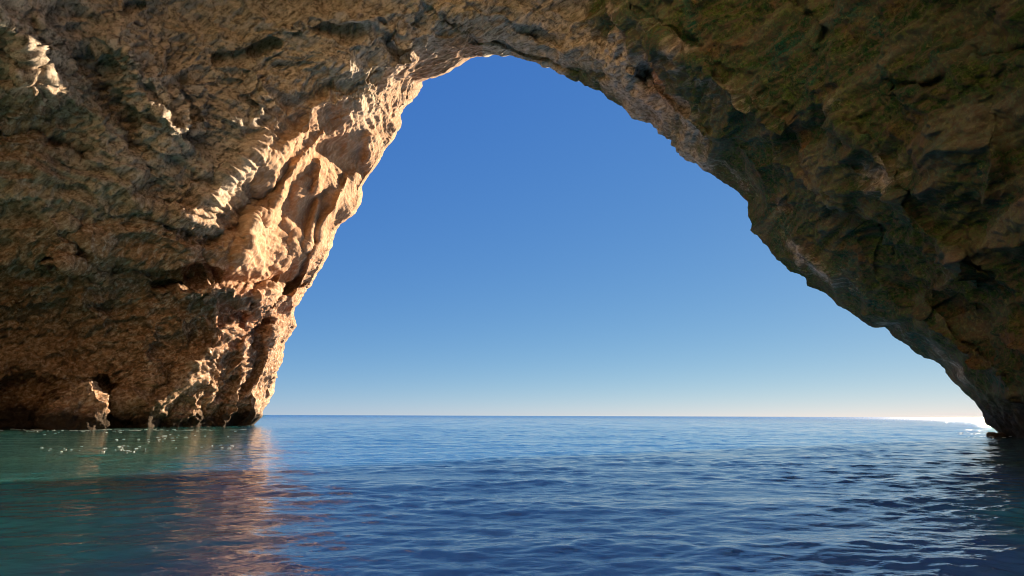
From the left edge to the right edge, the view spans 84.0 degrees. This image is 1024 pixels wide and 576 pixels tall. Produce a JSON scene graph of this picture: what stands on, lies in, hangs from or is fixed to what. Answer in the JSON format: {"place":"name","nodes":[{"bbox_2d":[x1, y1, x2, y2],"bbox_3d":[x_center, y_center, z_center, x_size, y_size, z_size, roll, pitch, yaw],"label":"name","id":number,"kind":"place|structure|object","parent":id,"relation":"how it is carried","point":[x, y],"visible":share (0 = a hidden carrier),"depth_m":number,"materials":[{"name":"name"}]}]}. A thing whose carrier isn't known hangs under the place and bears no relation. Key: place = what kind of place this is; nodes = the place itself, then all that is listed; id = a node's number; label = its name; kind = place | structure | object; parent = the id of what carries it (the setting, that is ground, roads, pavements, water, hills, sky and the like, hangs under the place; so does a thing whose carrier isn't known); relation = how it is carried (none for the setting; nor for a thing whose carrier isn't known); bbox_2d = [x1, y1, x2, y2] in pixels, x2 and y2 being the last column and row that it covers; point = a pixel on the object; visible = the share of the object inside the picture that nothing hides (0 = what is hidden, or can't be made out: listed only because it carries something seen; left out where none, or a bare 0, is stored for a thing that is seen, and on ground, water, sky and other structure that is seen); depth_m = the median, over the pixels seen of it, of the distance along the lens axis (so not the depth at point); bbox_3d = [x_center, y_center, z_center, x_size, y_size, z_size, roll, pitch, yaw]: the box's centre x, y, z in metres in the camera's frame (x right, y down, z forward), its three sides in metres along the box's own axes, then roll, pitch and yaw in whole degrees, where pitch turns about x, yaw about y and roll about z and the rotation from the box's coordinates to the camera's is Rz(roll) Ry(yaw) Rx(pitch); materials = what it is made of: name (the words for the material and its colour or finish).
{"place":"outdoors","nodes":[
{"label":"outdoors","id":0,"kind":"place"},
{"bbox_2d":[0,415,1023,575],"bbox_3d":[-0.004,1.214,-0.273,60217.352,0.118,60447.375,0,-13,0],"label":"sea","id":1,"kind":"structure","parent":0,"point":[350,495],"depth_m":8.86,"materials":[{"name":"liquid"}]},
{"bbox_2d":[35,379,109,429],"bbox_3d":[-37.397,11.646,48.575,5.651,7.673,5.466,3,-13,-11],"label":"boulder","id":2,"kind":"object","parent":1,"relation":"in","point":[83,405],"visible":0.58,"depth_m":47.89,"materials":[{"name":"stone"}]},
{"bbox_2d":[15,429,1005,452],"bbox_3d":[3.121,9.571,36.881,89.913,0.083,34.063,1,-13,-5],"label":"foam","id":3,"kind":"object","parent":1,"relation":"on","point":[165,438],"visible":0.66,"depth_m":34.81,"materials":[{"name":"grey"}]},
{"bbox_2d":[0,0,1023,437],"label":"rock arch","id":4,"kind":"object","parent":1,"relation":"in","point":[180,190],"visible":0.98,"depth_m":45.42,"materials":[{"name":"stone"}]},
{"bbox_2d":[986,432,1007,435],"bbox_3d":[32.668,9.957,38.292,1.251,0.562,0.958,0,-13,0],"label":"rock","id":5,"kind":"object","parent":1,"relation":"in","point":[995,434],"visible":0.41,"depth_m":38.18,"materials":[{"name":"stone"}]},
{"bbox_2d":[263,55,982,416],"label":"sky","id":6,"kind":"structure","parent":0,"point":[522,243],"materials":[{"name":"blue"}]}
]}

